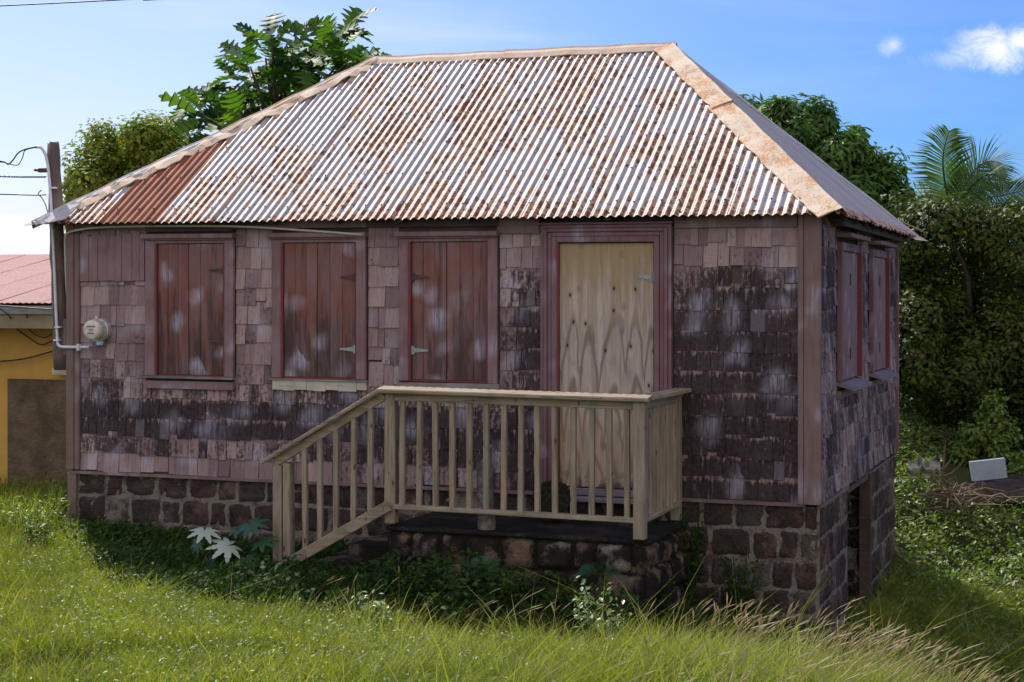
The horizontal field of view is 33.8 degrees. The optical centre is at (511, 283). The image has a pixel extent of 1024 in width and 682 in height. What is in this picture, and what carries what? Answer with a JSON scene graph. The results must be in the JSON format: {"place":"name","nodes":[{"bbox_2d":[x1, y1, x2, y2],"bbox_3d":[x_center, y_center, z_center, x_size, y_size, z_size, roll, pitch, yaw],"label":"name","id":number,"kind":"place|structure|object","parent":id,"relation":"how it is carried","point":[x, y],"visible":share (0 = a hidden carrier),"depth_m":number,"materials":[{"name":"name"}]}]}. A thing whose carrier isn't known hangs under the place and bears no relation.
{"place":"outdoors","nodes":[
{"label":"outdoors","id":0,"kind":"place"},
{"bbox_2d":[0,469,69,531],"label":"corner grass","id":1,"kind":"structure","parent":0,"point":[11,496],"depth_m":16.17,"materials":[{"name":"green plant"}]},
{"bbox_2d":[0,0,149,5],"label":"overhead wire","id":2,"kind":"object","parent":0,"point":[62,2],"visible":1,"depth_m":29.99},
{"bbox_2d":[0,478,1023,681],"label":"grass","id":3,"kind":"structure","parent":0,"point":[590,673],"depth_m":9.76,"materials":[{"name":"green plant"}]},
{"bbox_2d":[0,350,1023,681],"bbox_3d":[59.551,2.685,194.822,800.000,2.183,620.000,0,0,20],"label":"ground","id":4,"kind":"structure","parent":0,"point":[960,474],"depth_m":18.85,"materials":[{"name":"green plant"}]},
{"bbox_2d":[10,512,56,542],"bbox_3d":[-4.194,2.178,14.903,0.458,0.354,0.433,0,0,20],"label":"leafy weed","id":5,"kind":"object","parent":4,"relation":"on","point":[29,531],"visible":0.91,"depth_m":14.81,"materials":[{"name":"green plant"}]},
{"bbox_2d":[0,254,70,493],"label":"yellow house","id":6,"kind":"structure","parent":4,"relation":"on","point":[32,414],"depth_m":18.05,"materials":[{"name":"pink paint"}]},
{"bbox_2d":[0,305,51,309],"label":"gutter","id":7,"kind":"object","parent":6,"relation":"attached to","point":[25,307],"visible":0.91,"depth_m":17.51,"materials":[{"name":"grey metal"}]},
{"bbox_2d":[0,350,52,361],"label":"overhead wire","id":8,"kind":"object","parent":6,"relation":"attached to","point":[26,357],"visible":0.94,"depth_m":18.00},
{"bbox_2d":[0,308,52,344],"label":"overhead wire","id":9,"kind":"object","parent":6,"relation":"attached to","point":[25,334],"visible":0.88,"depth_m":17.96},
{"bbox_2d":[26,314,52,337],"bbox_3d":[-5.060,0.442,17.778,0.229,0.269,0.412,0,0,20],"label":"overhead wire","id":10,"kind":"object","parent":6,"relation":"attached to","point":[35,334],"visible":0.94,"depth_m":17.93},
{"bbox_2d":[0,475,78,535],"bbox_3d":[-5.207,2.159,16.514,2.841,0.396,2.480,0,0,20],"label":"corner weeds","id":11,"kind":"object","parent":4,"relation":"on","point":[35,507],"visible":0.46,"depth_m":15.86,"materials":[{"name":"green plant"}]},
{"bbox_2d":[61,109,194,235],"bbox_3d":[-5.321,0.051,24.446,2.205,5.171,2.541,0,0,20],"label":"shade tree","id":12,"kind":"object","parent":4,"relation":"on","point":[133,146],"visible":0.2,"depth_m":23.94,"materials":[{"name":"green plant"}]},
{"bbox_2d":[187,517,279,567],"bbox_3d":[-2.310,2.149,13.755,0.893,0.492,0.486,0,0,40],"label":"castor plant","id":13,"kind":"object","parent":4,"relation":"on","point":[226,548],"visible":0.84,"depth_m":13.70,"materials":[{"name":"green plant"}]},
{"bbox_2d":[236,558,281,597],"bbox_3d":[-1.978,2.279,13.000,0.398,0.357,0.286,0,0,-4],"label":"leafy weed","id":14,"kind":"object","parent":4,"relation":"on","point":[270,569],"visible":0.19,"depth_m":13.04,"materials":[{"name":"green plant"}]},
{"bbox_2d":[158,6,391,146],"bbox_3d":[-3.103,-0.569,21.623,3.271,6.085,2.779,0,0,20],"label":"breadfruit tree","id":15,"kind":"object","parent":4,"relation":"on","point":[324,50],"visible":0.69,"depth_m":21.10,"materials":[{"name":"green plant"}]},
{"bbox_2d":[308,530,391,586],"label":"stone steps","id":16,"kind":"structure","parent":4,"relation":"on","point":[367,550],"depth_m":13.71,"materials":[{"name":"grey stone"}]},
{"bbox_2d":[348,589,399,624],"bbox_3d":[-1.035,2.365,12.227,0.416,0.248,0.290,0,0,52],"label":"leafy weed","id":17,"kind":"object","parent":4,"relation":"on","point":[379,607],"visible":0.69,"depth_m":12.22,"materials":[{"name":"green plant"}]},
{"bbox_2d":[261,589,638,654],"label":"tall grass","id":18,"kind":"structure","parent":4,"relation":"on","point":[369,618],"depth_m":11.41,"materials":[{"name":"green plant"}]},
{"bbox_2d":[23,42,926,650],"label":"shingled house","id":19,"kind":"structure","parent":4,"relation":"on","point":[633,218],"depth_m":14.85,"materials":[{"name":"brown wood"}]},
{"bbox_2d":[34,141,65,369],"bbox_3d":[-4.327,-0.272,15.998,0.410,2.173,0.178,0,0,20],"label":"wooden pole","id":20,"kind":"object","parent":19,"relation":"attached to","point":[54,160],"visible":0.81,"depth_m":15.95,"materials":[{"name":"brown wood"}]},
{"bbox_2d":[36,145,89,349],"bbox_3d":[-4.222,-0.347,15.833,0.657,1.932,0.099,0,0,33],"label":"white conduit","id":21,"kind":"object","parent":20,"relation":"attached to","point":[76,347],"visible":0.97,"depth_m":15.90,"materials":[{"name":"plastic"}]},
{"bbox_2d":[0,146,35,164],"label":"overhead wire","id":22,"kind":"object","parent":21,"relation":"attached to","point":[17,154],"visible":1,"depth_m":15.89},
{"bbox_2d":[0,147,35,165],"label":"overhead wire","id":23,"kind":"object","parent":21,"relation":"attached to","point":[21,158],"visible":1,"depth_m":15.90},
{"bbox_2d":[0,176,45,177],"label":"overhead wire","id":24,"kind":"object","parent":21,"relation":"attached to","point":[24,176],"visible":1,"depth_m":15.90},
{"bbox_2d":[0,194,45,195],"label":"overhead wire","id":25,"kind":"object","parent":21,"relation":"attached to","point":[24,194],"visible":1,"depth_m":15.95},
{"bbox_2d":[83,316,111,344],"bbox_3d":[-3.847,0.434,15.601,0.215,0.271,0.186,0,0,20],"label":"electricity meter","id":26,"kind":"object","parent":19,"relation":"attached to","point":[97,329],"visible":1,"depth_m":15.54,"materials":[{"name":"metal"}]},
{"bbox_2d":[140,233,235,389],"bbox_3d":[-2.953,0.251,15.352,0.955,1.417,0.079,0,0,20],"label":"window","id":27,"kind":"structure","parent":19,"relation":"in","point":[190,286],"depth_m":15.35,"materials":[{"name":"red wood"}]},
{"bbox_2d":[64,225,362,287],"bbox_3d":[-2.761,0.010,15.243,3.101,1.102,0.093,0,0,21],"label":"grey conduit","id":28,"kind":"object","parent":19,"relation":"attached to","point":[236,226],"visible":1,"depth_m":15.24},
{"bbox_2d":[267,232,367,391],"bbox_3d":[-1.725,0.248,14.915,0.961,1.405,0.080,0,0,20],"label":"window","id":29,"kind":"structure","parent":19,"relation":"in","point":[319,284],"depth_m":14.92,"materials":[{"name":"red wood"}]},
{"bbox_2d":[394,231,499,388],"bbox_3d":[-0.560,0.221,14.500,0.959,1.348,0.079,0,0,20],"label":"window","id":30,"kind":"structure","parent":19,"relation":"in","point":[448,282],"depth_m":14.51,"materials":[{"name":"red wood"}]},
{"bbox_2d":[538,221,673,503],"bbox_3d":[0.755,0.644,13.970,1.157,2.318,0.206,0,0,20],"label":"door","id":31,"kind":"structure","parent":19,"relation":"in","point":[606,295],"depth_m":14.05,"materials":[{"name":"brown wood"}]},
{"bbox_2d":[837,233,872,398],"bbox_3d":[3.013,0.274,14.792,0.147,1.415,1.212,0,0,20],"label":"window","id":32,"kind":"structure","parent":19,"relation":"in","point":[849,256],"depth_m":14.74,"materials":[{"name":"red wood"}]},
{"bbox_2d":[869,241,898,386],"bbox_3d":[3.680,0.292,16.667,0.147,1.413,1.231,0,0,20],"label":"window","id":33,"kind":"structure","parent":19,"relation":"in","point":[879,260],"depth_m":16.59,"materials":[{"name":"red wood"}]},
{"bbox_2d":[261,560,690,644],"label":"seed heads","id":34,"kind":"object","parent":4,"relation":"on","point":[347,590],"visible":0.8,"depth_m":11.33,"materials":[{"name":"green plant"}]},
{"bbox_2d":[466,556,503,578],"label":"leafy plant","id":35,"kind":"object","parent":4,"relation":"on","point":[487,560],"visible":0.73,"depth_m":13.01,"materials":[{"name":"green plant"}]},
{"bbox_2d":[57,514,933,681],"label":"shaded grass","id":36,"kind":"structure","parent":4,"relation":"on","point":[182,573],"depth_m":12.95,"materials":[{"name":"green plant"}]},
{"bbox_2d":[0,494,1020,681],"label":"lawn weeds","id":37,"kind":"object","parent":4,"relation":"on","point":[156,601],"visible":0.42,"depth_m":10.17,"materials":[{"name":"green plant"}]},
{"bbox_2d":[52,506,984,681],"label":"undergrowth","id":38,"kind":"object","parent":4,"relation":"on","point":[419,573],"visible":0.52,"depth_m":12.94,"materials":[{"name":"green plant"}]},
{"bbox_2d":[386,512,690,633],"bbox_3d":[0.230,2.589,13.637,2.245,1.310,1.213,0,0,20],"label":"stone porch","id":39,"kind":"object","parent":4,"relation":"on","point":[568,548],"visible":0.34,"depth_m":13.15,"materials":[{"name":"stone"}]},
{"bbox_2d":[260,386,691,567],"bbox_3d":[-0.299,1.632,13.793,3.326,1.632,1.238,0,0,20],"label":"porch railing","id":40,"kind":"object","parent":39,"relation":"on","point":[657,453],"visible":0.94,"depth_m":13.29,"materials":[{"name":"brown wood"}]},
{"bbox_2d":[476,446,495,529],"bbox_3d":[-0.204,1.608,13.321,0.157,0.655,0.144,0,0,20],"label":"wooden post","id":41,"kind":"object","parent":39,"relation":"on","point":[486,522],"visible":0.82,"depth_m":13.27,"materials":[{"name":"grey wood"}]},
{"bbox_2d":[572,558,622,579],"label":"fern","id":42,"kind":"object","parent":4,"relation":"on","point":[591,570],"visible":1,"depth_m":12.69,"materials":[{"name":"green plant"}]},
{"bbox_2d":[571,575,631,641],"bbox_3d":[0.579,2.334,11.704,0.460,0.579,0.325,0,0,42],"label":"leafy weed","id":43,"kind":"object","parent":4,"relation":"on","point":[589,613],"visible":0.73,"depth_m":11.72,"materials":[{"name":"green plant"}]},
{"bbox_2d":[302,590,1023,681],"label":"seed heads","id":44,"kind":"object","parent":4,"relation":"on","point":[838,635],"visible":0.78,"depth_m":8.68,"materials":[{"name":"plant"}]},
{"bbox_2d":[653,574,684,626],"bbox_3d":[1.170,2.499,12.966,0.357,0.556,0.276,0,0,20],"label":"foundation shrub","id":45,"kind":"object","parent":4,"relation":"on","point":[665,604],"visible":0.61,"depth_m":12.93,"materials":[{"name":"green plant"}]},
{"bbox_2d":[675,507,707,604],"bbox_3d":[1.456,2.289,13.686,0.272,0.935,0.269,0,0,8],"label":"hanging vine","id":46,"kind":"object","parent":4,"relation":"on","point":[694,562],"visible":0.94,"depth_m":13.66,"materials":[{"name":"green plant"}]},
{"bbox_2d":[716,549,764,622],"bbox_3d":[1.822,2.502,13.511,0.416,0.766,0.354,0,0,35],"label":"foundation shrub","id":47,"kind":"object","parent":4,"relation":"on","point":[740,594],"visible":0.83,"depth_m":13.50,"materials":[{"name":"green plant"}]},
{"bbox_2d":[740,92,925,216],"bbox_3d":[4.468,-0.475,25.261,3.290,4.955,2.346,0,0,41],"label":"mango tree","id":48,"kind":"object","parent":4,"relation":"on","point":[851,156],"visible":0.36,"depth_m":24.76,"materials":[{"name":"green plant"}]},
{"bbox_2d":[822,357,1023,681],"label":"yard weeds","id":49,"kind":"object","parent":4,"relation":"on","point":[910,572],"visible":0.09,"depth_m":17.89,"materials":[{"name":"green plant"}]},
{"bbox_2d":[880,182,1023,453],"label":"hedge tree","id":50,"kind":"object","parent":4,"relation":"on","point":[962,311],"visible":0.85,"depth_m":21.58,"materials":[{"name":"green plant"}]},
{"bbox_2d":[901,125,1023,253],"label":"coconut palm","id":51,"kind":"object","parent":4,"relation":"on","point":[976,182],"visible":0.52,"depth_m":23.24,"materials":[{"name":"green plant"}]},
{"bbox_2d":[904,475,1023,516],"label":"brush pile","id":52,"kind":"object","parent":4,"relation":"on","point":[968,496],"visible":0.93,"depth_m":19.34,"materials":[{"name":"brown plant"}]},
{"bbox_2d":[908,456,939,478],"bbox_3d":[4.743,2.117,19.404,0.368,0.286,0.324,0,0,13],"label":"tarpaulin","id":53,"kind":"object","parent":52,"relation":"on","point":[924,467],"visible":1,"depth_m":19.41,"materials":[{"name":"grey plastic"}]},
{"bbox_2d":[937,437,959,486],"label":"bare branch","id":54,"kind":"object","parent":52,"relation":"on","point":[942,475],"visible":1,"depth_m":19.43,"materials":[{"name":"brown plant"}]},
{"bbox_2d":[969,458,1006,480],"bbox_3d":[5.554,2.163,19.672,0.437,0.269,0.063,0,0,0],"label":"white board","id":55,"kind":"object","parent":52,"relation":"on","point":[989,469],"visible":1,"depth_m":19.64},
{"bbox_2d":[945,385,1023,475],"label":"young shrub","id":56,"kind":"object","parent":4,"relation":"on","point":[991,440],"visible":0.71,"depth_m":20.82,"materials":[{"name":"green plant"}]},
{"bbox_2d":[963,475,1023,502],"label":"dirt mound","id":57,"kind":"object","parent":4,"relation":"on","point":[1011,483],"visible":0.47,"depth_m":20.05,"materials":[{"name":"brown soil"}]},
{"bbox_2d":[0,0,1023,284],"label":"sky","id":58,"kind":"structure","parent":0,"point":[895,69],"materials":[{"name":"blue"}]},
{"bbox_2d":[531,480,569,520],"bbox_3d":[0.328,1.765,13.758,0.335,0.326,0.176,0,0,20],"label":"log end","id":59,"kind":"object","parent":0,"point":[563,497],"visible":0.55,"depth_m":13.68,"materials":[{"name":"black wood"}]},
{"bbox_2d":[163,608,992,681],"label":"tall grass","id":60,"kind":"structure","parent":0,"point":[753,653],"depth_m":8.70,"materials":[{"name":"green plant"}]}
]}

